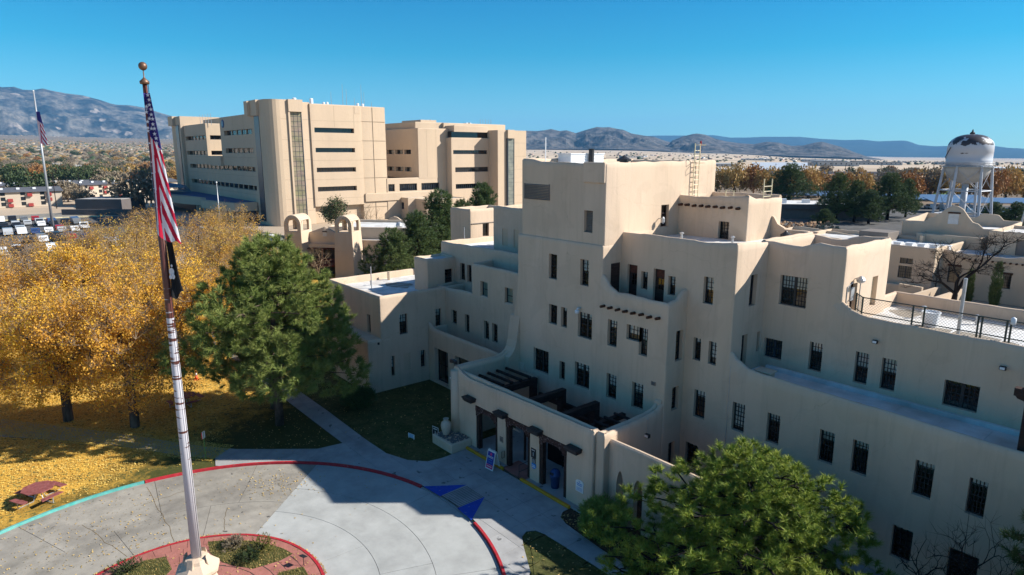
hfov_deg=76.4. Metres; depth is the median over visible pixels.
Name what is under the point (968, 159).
water tower
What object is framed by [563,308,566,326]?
window
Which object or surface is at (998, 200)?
solar carport
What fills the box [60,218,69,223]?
parked car
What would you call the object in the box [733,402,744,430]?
window
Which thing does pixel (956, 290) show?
bare tree
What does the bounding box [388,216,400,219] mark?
scalloped wall
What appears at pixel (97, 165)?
tree
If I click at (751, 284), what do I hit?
window
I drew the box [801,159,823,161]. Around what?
building
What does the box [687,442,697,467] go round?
window
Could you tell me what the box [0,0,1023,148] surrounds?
sky
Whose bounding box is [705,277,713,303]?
window
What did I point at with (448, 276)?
door
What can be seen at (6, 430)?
fallen leaves
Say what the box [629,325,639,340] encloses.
window
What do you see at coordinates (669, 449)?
window
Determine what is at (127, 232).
autumn tree
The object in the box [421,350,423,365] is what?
window
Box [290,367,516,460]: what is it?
court lawn
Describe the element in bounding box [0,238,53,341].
autumn tree
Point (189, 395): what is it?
picnic table
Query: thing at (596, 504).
juniper
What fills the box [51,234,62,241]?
parked car
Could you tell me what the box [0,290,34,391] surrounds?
autumn tree
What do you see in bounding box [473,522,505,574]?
kerb
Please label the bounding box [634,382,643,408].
window
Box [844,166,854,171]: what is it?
tree
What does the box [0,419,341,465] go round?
footpath
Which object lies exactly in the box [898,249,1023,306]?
adobe building
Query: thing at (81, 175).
tree
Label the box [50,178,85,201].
tree
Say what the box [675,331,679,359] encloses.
window
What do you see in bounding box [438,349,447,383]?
window
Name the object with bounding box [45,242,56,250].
parked car
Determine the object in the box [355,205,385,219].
bare shrub
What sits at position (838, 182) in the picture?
evergreen tree
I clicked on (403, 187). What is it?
window
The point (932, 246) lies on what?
roof vent
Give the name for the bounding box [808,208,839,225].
evergreen tree
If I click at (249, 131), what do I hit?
window
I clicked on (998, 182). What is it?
tree
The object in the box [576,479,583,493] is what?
wall plaque
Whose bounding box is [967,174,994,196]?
tree
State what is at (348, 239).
bell tower building
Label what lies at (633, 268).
door
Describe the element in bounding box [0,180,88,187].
apartment building
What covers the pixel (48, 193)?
flagpole
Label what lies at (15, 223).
parked car
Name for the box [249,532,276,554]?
shrub
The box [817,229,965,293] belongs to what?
adobe building
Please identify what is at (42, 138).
flag
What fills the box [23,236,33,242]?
parked car
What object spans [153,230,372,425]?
pine tree
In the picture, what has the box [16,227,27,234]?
parked car
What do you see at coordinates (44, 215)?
street
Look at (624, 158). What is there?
roof ventilator
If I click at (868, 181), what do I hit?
tree
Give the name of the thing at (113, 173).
tree
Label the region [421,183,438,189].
window
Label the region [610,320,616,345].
window
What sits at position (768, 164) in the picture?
building
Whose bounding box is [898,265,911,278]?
window
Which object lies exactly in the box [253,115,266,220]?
strip window
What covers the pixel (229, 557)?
grass bed
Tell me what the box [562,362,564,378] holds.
window
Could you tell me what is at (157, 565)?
grass
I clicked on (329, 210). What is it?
pale tree
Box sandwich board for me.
[485,448,499,470]
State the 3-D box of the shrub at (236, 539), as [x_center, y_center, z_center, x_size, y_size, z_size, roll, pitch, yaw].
[-14.336,13.078,33.399,1.326,0.683,1.356,-10,15,-39]
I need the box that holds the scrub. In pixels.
[526,150,1023,165]
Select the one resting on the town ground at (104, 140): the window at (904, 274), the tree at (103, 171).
the tree at (103, 171)
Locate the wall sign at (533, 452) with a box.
[531,447,535,458]
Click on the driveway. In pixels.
(400, 527)
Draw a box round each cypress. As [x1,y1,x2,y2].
[965,268,976,301]
[988,260,1004,305]
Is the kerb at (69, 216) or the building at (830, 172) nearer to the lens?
the kerb at (69, 216)
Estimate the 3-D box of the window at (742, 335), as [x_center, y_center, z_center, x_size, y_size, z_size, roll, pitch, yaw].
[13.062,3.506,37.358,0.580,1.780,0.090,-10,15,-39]
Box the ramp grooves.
[442,486,481,506]
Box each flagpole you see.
[32,90,53,228]
[138,62,219,574]
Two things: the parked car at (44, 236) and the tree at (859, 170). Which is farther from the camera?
the tree at (859, 170)
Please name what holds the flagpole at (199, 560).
on the traffic island
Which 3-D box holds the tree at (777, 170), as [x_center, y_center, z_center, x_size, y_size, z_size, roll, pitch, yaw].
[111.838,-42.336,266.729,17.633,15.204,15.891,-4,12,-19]
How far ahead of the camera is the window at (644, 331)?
38.97 m
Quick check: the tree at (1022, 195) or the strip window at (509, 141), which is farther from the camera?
the tree at (1022, 195)
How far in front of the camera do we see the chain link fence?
31.31 m
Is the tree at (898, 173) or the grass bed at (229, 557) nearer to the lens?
the grass bed at (229, 557)
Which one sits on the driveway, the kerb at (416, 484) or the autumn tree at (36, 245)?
the kerb at (416, 484)
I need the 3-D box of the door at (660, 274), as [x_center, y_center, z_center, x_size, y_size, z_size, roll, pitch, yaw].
[9.106,-0.137,39.687,0.110,2.050,0.830,-10,15,-39]
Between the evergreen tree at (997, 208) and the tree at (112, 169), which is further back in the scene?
the tree at (112, 169)
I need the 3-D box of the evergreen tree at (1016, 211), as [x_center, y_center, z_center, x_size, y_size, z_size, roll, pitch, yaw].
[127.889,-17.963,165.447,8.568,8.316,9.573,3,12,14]
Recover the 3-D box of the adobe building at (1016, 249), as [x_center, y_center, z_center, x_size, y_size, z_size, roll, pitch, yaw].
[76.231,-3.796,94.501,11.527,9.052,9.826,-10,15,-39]
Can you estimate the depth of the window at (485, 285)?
53.70 m
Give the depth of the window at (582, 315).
42.60 m
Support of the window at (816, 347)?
in the pueblo building at (607, 328)
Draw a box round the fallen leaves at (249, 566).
[123,535,315,574]
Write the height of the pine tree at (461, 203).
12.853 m
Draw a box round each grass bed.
[112,557,171,574]
[208,540,291,568]
[278,567,307,574]
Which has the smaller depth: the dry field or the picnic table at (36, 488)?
the picnic table at (36, 488)
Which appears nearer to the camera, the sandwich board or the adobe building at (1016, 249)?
the sandwich board
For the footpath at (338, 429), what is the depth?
49.67 m
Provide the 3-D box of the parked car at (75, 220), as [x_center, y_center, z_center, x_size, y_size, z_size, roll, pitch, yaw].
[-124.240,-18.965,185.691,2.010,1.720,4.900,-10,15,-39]
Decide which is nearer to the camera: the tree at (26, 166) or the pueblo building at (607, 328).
the pueblo building at (607, 328)
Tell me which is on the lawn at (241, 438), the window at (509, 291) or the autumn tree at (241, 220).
the autumn tree at (241, 220)
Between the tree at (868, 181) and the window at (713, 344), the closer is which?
the window at (713, 344)
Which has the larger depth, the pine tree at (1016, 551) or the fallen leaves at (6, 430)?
the fallen leaves at (6, 430)
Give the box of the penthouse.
[557,153,604,162]
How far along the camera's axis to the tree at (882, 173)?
272.73 m
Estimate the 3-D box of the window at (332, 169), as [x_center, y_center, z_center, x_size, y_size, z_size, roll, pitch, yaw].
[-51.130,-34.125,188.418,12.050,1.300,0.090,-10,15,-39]
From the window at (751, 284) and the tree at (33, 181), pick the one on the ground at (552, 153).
the tree at (33, 181)
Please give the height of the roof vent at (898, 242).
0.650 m
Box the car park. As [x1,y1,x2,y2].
[0,216,204,266]
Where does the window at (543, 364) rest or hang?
in the pueblo building at (607, 328)
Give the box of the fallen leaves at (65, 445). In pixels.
[0,338,383,521]
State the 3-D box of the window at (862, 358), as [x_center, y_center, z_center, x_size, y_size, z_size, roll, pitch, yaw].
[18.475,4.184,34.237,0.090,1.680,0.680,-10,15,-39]
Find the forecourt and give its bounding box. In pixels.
[142,206,265,228]
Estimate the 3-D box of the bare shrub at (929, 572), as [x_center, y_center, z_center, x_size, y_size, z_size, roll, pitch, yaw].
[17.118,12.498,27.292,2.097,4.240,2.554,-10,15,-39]
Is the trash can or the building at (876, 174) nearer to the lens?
the trash can
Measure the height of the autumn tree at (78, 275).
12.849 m
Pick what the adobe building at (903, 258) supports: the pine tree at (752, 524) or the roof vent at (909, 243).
the roof vent at (909, 243)
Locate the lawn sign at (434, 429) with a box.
[432,426,437,434]
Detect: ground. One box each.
[0,135,172,166]
[0,149,1023,574]
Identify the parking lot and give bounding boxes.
[780,205,1023,234]
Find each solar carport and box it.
[769,191,824,199]
[847,194,981,203]
[923,197,1023,211]
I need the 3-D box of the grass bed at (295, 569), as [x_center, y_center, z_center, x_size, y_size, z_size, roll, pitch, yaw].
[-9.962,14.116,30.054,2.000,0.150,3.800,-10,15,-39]
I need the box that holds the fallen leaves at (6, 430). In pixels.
[0,417,233,460]
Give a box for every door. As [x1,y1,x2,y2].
[445,269,451,282]
[629,264,637,295]
[655,269,664,301]
[661,205,666,225]
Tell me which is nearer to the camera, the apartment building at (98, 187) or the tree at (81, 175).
the apartment building at (98, 187)
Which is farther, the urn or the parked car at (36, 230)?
the parked car at (36, 230)
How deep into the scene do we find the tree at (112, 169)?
431.14 m
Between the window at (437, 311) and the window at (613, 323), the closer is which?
the window at (613, 323)
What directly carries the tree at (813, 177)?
on the dry field
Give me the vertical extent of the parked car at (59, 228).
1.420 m
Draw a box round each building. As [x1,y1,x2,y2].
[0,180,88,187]
[0,186,62,207]
[61,196,145,214]
[63,178,177,198]
[149,99,525,225]
[284,213,442,277]
[327,158,1023,574]
[619,156,643,157]
[716,163,738,166]
[741,159,769,160]
[751,162,807,173]
[781,198,883,219]
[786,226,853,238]
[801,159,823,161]
[811,160,842,161]
[814,161,858,165]
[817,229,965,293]
[818,171,853,179]
[856,172,916,178]
[859,162,902,164]
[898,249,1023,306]
[901,206,1021,250]
[986,225,1023,287]
[994,167,1022,171]
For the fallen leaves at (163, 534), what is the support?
on the driveway
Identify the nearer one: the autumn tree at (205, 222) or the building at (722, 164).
the autumn tree at (205, 222)
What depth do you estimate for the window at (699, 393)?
38.59 m
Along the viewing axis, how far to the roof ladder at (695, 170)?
44.84 m
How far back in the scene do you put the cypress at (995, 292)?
84.45 m
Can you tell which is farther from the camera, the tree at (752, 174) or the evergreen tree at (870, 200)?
the tree at (752, 174)
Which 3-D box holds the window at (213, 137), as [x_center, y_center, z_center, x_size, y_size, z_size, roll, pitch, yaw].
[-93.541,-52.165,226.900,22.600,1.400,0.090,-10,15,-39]
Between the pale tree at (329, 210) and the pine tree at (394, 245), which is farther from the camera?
the pale tree at (329, 210)
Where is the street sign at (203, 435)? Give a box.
[201,431,205,458]
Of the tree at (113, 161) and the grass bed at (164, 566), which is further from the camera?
the tree at (113, 161)
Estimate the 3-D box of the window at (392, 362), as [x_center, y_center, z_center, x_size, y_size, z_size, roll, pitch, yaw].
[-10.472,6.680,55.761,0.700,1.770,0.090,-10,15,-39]
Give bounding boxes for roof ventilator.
[617,155,630,162]
[780,231,791,236]
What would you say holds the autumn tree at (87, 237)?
on the lawn at (241, 438)
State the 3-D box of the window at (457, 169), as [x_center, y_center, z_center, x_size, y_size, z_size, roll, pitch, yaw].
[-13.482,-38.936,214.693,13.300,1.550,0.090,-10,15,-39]
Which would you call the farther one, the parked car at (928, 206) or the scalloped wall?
the parked car at (928, 206)
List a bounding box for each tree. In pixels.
[0,162,31,181]
[0,231,74,303]
[0,235,148,356]
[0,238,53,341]
[0,253,29,340]
[0,270,145,421]
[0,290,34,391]
[2,168,56,187]
[12,271,207,428]
[20,163,38,173]
[28,163,46,176]
[43,216,115,271]
[46,163,78,180]
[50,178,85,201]
[54,157,65,161]
[57,164,102,179]
[64,188,96,199]
[72,233,179,326]
[83,163,105,168]
[83,167,107,177]
[88,210,187,303]
[89,173,116,180]
[96,229,234,363]
[102,165,119,172]
[103,163,153,205]
[104,170,127,179]
[110,159,118,165]
[117,163,139,170]
[118,160,134,169]
[120,203,199,268]
[142,156,149,160]
[150,164,173,177]
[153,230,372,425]
[166,165,176,179]
[176,208,253,272]
[180,220,261,294]
[193,201,268,261]
[200,234,301,312]
[204,275,322,409]
[318,193,348,223]
[356,226,413,274]
[388,208,440,267]
[410,187,462,255]
[445,199,469,229]
[458,180,497,205]
[576,435,898,574]
[714,164,732,191]
[721,161,749,191]
[740,162,766,192]
[752,165,781,192]
[763,165,796,198]
[765,163,820,199]
[800,164,823,197]
[807,167,835,196]
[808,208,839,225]
[815,172,856,219]
[817,169,857,190]
[819,163,833,170]
[831,179,875,221]
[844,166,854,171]
[849,189,890,223]
[850,170,877,190]
[852,167,864,174]
[869,172,919,219]
[870,168,900,193]
[877,168,915,187]
[891,178,922,216]
[897,167,928,193]
[899,227,1023,299]
[913,165,949,193]
[914,168,948,193]
[928,173,970,194]
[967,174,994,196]
[969,165,1012,197]
[971,509,1023,574]
[975,201,1009,219]
[997,201,1023,225]
[1000,163,1023,197]
[1015,172,1023,197]
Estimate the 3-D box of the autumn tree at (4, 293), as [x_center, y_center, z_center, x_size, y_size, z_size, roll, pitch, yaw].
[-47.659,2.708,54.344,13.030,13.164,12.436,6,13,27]
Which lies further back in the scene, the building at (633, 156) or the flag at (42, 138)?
the building at (633, 156)
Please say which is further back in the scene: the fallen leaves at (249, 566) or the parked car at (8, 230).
the parked car at (8, 230)
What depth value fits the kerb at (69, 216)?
205.16 m
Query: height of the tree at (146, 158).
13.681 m
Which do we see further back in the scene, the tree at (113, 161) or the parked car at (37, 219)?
the tree at (113, 161)
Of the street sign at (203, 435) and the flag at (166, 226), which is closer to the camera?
the flag at (166, 226)
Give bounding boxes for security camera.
[1010,317,1016,324]
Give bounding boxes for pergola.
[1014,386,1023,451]
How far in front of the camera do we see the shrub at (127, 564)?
31.36 m
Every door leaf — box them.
[524,433,525,460]
[611,262,619,291]
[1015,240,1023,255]
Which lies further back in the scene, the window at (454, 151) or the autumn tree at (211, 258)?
the window at (454, 151)
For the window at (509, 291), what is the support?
in the pueblo building at (607, 328)
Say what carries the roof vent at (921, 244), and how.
on the adobe building at (903, 258)
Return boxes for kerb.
[0,481,143,534]
[5,215,108,220]
[96,533,324,574]
[145,461,421,487]
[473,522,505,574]
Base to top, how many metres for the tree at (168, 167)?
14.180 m
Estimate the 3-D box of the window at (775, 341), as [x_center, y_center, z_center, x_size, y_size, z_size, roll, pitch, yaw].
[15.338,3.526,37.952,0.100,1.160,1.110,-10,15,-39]
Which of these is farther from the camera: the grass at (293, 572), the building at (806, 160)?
the building at (806, 160)
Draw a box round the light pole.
[956,278,967,333]
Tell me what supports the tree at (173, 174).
on the town ground at (104, 140)
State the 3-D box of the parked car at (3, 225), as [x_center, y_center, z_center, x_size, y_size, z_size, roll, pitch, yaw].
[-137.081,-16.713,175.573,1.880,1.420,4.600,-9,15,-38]
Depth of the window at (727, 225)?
42.33 m
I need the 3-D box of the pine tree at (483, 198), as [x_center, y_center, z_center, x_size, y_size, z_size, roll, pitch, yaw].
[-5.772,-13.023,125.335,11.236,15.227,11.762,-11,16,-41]
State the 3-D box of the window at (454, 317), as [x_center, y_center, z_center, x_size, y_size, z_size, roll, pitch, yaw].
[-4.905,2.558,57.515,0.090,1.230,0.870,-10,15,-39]
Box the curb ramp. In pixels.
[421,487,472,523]
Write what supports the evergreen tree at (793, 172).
on the dry field
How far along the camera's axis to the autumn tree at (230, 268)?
65.38 m
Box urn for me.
[441,417,450,435]
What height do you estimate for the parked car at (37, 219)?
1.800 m
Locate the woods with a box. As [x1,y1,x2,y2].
[0,135,174,164]
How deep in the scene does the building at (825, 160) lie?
1284.28 m
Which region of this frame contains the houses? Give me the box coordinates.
[11,136,1023,163]
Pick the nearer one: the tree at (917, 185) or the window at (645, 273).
the window at (645, 273)
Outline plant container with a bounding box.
[859,229,898,239]
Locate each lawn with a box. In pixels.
[0,273,340,530]
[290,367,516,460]
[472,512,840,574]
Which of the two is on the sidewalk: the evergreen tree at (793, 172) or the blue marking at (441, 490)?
the blue marking at (441, 490)
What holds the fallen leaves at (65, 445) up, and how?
on the lawn at (241, 438)
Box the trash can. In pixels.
[550,468,560,488]
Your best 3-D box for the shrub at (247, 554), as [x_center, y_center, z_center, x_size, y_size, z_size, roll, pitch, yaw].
[-13.042,13.248,32.413,1.305,0.636,1.403,-10,15,-39]
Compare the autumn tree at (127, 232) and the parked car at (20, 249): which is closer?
the autumn tree at (127, 232)
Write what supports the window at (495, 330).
in the pueblo building at (607, 328)
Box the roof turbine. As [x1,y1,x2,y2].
[396,222,402,227]
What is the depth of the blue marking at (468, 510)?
37.09 m
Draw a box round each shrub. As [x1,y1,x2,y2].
[107,555,143,574]
[221,533,246,552]
[237,544,261,562]
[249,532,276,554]
[308,243,329,274]
[336,384,378,410]
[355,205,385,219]
[891,532,961,574]
[913,507,1022,574]
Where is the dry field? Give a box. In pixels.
[714,174,1021,204]
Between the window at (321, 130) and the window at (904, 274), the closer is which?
the window at (904, 274)
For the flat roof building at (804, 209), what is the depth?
200.67 m
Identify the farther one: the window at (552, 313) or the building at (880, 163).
the building at (880, 163)
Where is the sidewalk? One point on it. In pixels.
(511, 511)
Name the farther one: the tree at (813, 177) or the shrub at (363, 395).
the tree at (813, 177)
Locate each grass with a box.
[111,555,170,574]
[277,566,307,574]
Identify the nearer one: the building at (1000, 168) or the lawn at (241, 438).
the lawn at (241, 438)
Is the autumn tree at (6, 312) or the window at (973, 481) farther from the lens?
the autumn tree at (6, 312)
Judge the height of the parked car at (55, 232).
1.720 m
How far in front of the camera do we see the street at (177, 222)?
187.25 m
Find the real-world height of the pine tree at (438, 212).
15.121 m
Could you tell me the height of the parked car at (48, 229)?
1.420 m
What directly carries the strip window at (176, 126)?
in the hospital building at (275, 162)
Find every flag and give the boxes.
[36,111,47,144]
[143,93,180,243]
[166,241,183,298]
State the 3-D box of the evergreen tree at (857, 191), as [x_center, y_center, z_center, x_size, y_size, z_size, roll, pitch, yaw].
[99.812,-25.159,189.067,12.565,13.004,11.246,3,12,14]
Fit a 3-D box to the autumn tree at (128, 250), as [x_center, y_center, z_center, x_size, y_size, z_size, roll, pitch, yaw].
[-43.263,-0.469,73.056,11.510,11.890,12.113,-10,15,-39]
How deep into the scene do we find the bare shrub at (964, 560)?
25.34 m
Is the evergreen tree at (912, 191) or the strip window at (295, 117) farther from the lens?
the evergreen tree at (912, 191)
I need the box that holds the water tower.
[931,129,995,217]
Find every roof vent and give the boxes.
[893,241,902,244]
[905,242,914,245]
[917,243,927,246]
[929,244,938,247]
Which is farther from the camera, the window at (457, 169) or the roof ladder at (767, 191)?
the window at (457, 169)
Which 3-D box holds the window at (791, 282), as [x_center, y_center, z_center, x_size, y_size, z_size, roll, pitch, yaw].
[15.916,0.192,36.549,0.100,1.700,1.580,-10,15,-39]
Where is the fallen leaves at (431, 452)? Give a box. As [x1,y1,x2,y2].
[211,378,632,574]
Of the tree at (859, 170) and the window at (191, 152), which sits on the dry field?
the tree at (859, 170)
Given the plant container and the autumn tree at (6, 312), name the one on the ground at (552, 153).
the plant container
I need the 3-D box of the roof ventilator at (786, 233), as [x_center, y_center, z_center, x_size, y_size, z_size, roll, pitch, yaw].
[16.926,-2.933,40.288,0.680,1.180,0.680,-10,15,-39]
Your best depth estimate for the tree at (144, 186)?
226.81 m
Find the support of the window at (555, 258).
in the pueblo building at (607, 328)
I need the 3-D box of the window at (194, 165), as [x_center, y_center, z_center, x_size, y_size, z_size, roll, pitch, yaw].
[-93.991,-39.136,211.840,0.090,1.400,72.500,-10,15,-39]
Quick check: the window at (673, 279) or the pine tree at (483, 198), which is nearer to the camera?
the window at (673, 279)
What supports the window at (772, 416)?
in the pueblo building at (607, 328)
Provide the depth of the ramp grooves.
38.38 m
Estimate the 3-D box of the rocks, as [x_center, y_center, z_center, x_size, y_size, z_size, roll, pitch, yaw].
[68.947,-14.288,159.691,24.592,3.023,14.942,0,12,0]
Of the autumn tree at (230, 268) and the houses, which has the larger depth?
the houses
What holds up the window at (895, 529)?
in the pueblo building at (607, 328)
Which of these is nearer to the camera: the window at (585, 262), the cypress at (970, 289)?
the window at (585, 262)
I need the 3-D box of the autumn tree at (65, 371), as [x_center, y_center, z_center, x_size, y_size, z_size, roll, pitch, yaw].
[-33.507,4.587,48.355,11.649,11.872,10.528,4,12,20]
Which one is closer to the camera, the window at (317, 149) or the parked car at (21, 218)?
the window at (317, 149)
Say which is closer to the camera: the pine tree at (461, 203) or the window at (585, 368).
the window at (585, 368)
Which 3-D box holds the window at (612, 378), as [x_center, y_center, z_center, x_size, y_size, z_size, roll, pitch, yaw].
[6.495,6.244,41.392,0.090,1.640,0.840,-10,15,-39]
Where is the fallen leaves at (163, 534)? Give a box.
[0,467,395,574]
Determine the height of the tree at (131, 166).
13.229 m
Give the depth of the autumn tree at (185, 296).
57.36 m
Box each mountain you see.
[0,87,172,138]
[526,127,671,150]
[662,134,883,159]
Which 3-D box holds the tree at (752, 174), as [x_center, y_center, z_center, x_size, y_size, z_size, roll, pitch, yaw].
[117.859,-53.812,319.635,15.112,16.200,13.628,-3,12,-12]
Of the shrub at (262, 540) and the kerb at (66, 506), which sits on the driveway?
the kerb at (66, 506)
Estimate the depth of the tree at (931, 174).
280.89 m
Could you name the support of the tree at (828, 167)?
on the dry field
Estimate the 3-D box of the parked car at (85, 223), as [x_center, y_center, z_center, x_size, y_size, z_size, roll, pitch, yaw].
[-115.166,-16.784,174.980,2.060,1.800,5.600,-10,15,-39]
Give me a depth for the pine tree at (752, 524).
26.90 m
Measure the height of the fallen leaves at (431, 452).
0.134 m
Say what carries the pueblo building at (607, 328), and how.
on the ground at (552, 153)
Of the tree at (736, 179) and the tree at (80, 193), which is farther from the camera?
the tree at (736, 179)
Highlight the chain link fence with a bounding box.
[854,293,1023,344]
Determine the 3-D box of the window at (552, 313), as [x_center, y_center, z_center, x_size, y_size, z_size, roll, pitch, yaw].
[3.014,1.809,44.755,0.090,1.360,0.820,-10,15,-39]
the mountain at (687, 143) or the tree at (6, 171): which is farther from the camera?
the mountain at (687, 143)
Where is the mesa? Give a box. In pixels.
[652,135,1023,158]
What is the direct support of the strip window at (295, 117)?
in the hospital building at (275, 162)
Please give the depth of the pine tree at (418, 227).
94.38 m
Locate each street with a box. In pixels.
[4,213,80,219]
[110,214,283,248]
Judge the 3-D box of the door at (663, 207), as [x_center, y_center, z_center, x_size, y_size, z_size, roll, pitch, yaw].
[10.084,-4.538,43.943,0.840,2.120,0.110,-10,15,-39]
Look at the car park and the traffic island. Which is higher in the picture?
the car park
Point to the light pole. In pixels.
(963, 295)
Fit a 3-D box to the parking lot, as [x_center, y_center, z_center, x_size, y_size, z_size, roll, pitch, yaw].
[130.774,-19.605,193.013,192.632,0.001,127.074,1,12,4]
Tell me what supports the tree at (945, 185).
on the dry field
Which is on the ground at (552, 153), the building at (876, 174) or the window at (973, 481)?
the building at (876, 174)
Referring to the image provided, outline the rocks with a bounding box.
[780,221,839,229]
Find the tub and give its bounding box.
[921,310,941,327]
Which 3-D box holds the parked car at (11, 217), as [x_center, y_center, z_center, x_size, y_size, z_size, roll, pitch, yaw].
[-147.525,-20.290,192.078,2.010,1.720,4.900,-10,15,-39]
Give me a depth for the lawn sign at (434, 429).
45.92 m
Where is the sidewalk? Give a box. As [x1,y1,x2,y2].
[336,437,626,574]
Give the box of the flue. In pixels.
[589,149,593,161]
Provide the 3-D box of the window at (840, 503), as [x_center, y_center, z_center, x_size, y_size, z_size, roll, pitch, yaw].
[16.856,11.527,32.563,0.100,1.500,1.230,-10,15,-39]
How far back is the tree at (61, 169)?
389.99 m
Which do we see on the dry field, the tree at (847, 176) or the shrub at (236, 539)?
the tree at (847, 176)
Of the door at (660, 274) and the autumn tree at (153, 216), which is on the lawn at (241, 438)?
the autumn tree at (153, 216)
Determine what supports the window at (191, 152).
in the hospital building at (275, 162)
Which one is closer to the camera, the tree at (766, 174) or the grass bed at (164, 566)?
the grass bed at (164, 566)
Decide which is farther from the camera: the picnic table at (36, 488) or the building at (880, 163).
the building at (880, 163)
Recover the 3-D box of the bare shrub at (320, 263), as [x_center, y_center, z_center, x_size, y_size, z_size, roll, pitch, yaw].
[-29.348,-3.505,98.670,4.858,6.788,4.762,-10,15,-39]
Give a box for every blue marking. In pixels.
[424,485,464,495]
[458,497,483,519]
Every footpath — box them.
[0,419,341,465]
[210,335,361,442]
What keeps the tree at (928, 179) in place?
on the dry field
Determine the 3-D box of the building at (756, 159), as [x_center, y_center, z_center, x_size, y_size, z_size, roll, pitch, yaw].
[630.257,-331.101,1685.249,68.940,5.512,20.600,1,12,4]
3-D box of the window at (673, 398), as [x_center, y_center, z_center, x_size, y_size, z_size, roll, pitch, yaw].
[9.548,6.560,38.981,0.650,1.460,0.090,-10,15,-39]
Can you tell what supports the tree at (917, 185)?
on the dry field
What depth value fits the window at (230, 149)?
196.32 m
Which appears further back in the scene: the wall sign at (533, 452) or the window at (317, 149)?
the window at (317, 149)
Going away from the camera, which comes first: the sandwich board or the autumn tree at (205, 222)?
the sandwich board
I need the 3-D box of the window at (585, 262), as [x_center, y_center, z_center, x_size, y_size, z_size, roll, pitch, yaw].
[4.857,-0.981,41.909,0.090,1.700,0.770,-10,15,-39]
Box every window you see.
[175,125,184,188]
[189,136,205,139]
[190,151,206,154]
[193,164,255,171]
[194,179,256,189]
[210,135,220,139]
[211,151,221,154]
[227,129,251,134]
[229,148,252,152]
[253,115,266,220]
[290,112,307,214]
[314,128,352,132]
[316,148,353,151]
[317,167,354,171]
[318,186,355,191]
[388,184,393,190]
[391,356,393,374]
[399,183,416,190]
[399,314,406,333]
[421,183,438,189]
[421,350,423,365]
[435,309,439,324]
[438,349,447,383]
[453,150,486,153]
[453,310,456,322]
[455,167,486,171]
[456,183,486,188]
[483,282,487,295]
[494,324,497,341]
[506,138,513,205]
[507,288,512,302]
[536,348,548,372]
[551,254,556,278]
[551,304,556,323]
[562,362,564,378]
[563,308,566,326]
[577,362,588,388]
[580,312,591,338]
[582,259,588,284]
[608,374,616,398]
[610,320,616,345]
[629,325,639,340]
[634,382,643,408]
[641,328,647,354]
[643,272,647,288]
[668,443,670,462]
[670,276,675,294]
[671,387,675,408]
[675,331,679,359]
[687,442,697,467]
[695,338,700,359]
[695,390,705,417]
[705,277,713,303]
[710,341,716,363]
[720,221,728,238]
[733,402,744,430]
[740,335,743,360]
[749,275,753,304]
[765,338,781,358]
[768,413,780,442]
[780,275,807,307]
[809,342,822,370]
[819,430,834,462]
[835,503,860,533]
[852,440,868,474]
[854,352,869,383]
[881,358,897,389]
[891,525,912,560]
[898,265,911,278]
[913,460,934,497]
[943,380,979,411]
[946,547,978,574]
[966,478,988,516]
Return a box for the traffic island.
[100,535,320,574]
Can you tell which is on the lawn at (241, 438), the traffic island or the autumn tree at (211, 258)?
the autumn tree at (211, 258)
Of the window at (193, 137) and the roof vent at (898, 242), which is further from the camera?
the window at (193, 137)
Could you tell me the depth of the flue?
46.65 m
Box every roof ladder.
[692,144,700,195]
[762,179,772,198]
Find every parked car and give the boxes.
[0,223,8,228]
[2,227,13,235]
[7,215,16,221]
[12,222,20,227]
[12,245,26,254]
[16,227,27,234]
[19,216,27,221]
[23,220,31,224]
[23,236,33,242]
[30,228,40,232]
[34,218,43,224]
[37,221,45,226]
[37,235,48,242]
[44,227,53,232]
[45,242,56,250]
[48,220,57,225]
[49,231,59,238]
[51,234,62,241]
[57,226,65,231]
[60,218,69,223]
[71,217,81,224]
[78,221,89,228]
[924,204,935,208]
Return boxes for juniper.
[576,491,630,545]
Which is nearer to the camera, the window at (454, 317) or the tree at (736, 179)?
the window at (454, 317)
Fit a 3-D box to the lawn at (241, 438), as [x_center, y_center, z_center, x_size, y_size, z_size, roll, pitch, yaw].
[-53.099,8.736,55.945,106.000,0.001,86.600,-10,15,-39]
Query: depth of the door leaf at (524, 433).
42.55 m
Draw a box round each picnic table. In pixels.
[9,480,66,508]
[166,391,203,407]
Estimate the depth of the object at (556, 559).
32.34 m
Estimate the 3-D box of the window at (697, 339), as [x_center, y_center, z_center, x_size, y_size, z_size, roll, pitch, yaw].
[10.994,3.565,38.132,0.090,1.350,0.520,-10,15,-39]
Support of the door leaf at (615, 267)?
in the pueblo building at (607, 328)
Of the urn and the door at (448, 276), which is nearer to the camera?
the urn
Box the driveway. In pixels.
[0,464,501,574]
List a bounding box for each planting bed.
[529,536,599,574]
[562,497,844,574]
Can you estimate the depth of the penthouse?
46.45 m
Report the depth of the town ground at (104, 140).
3438.42 m

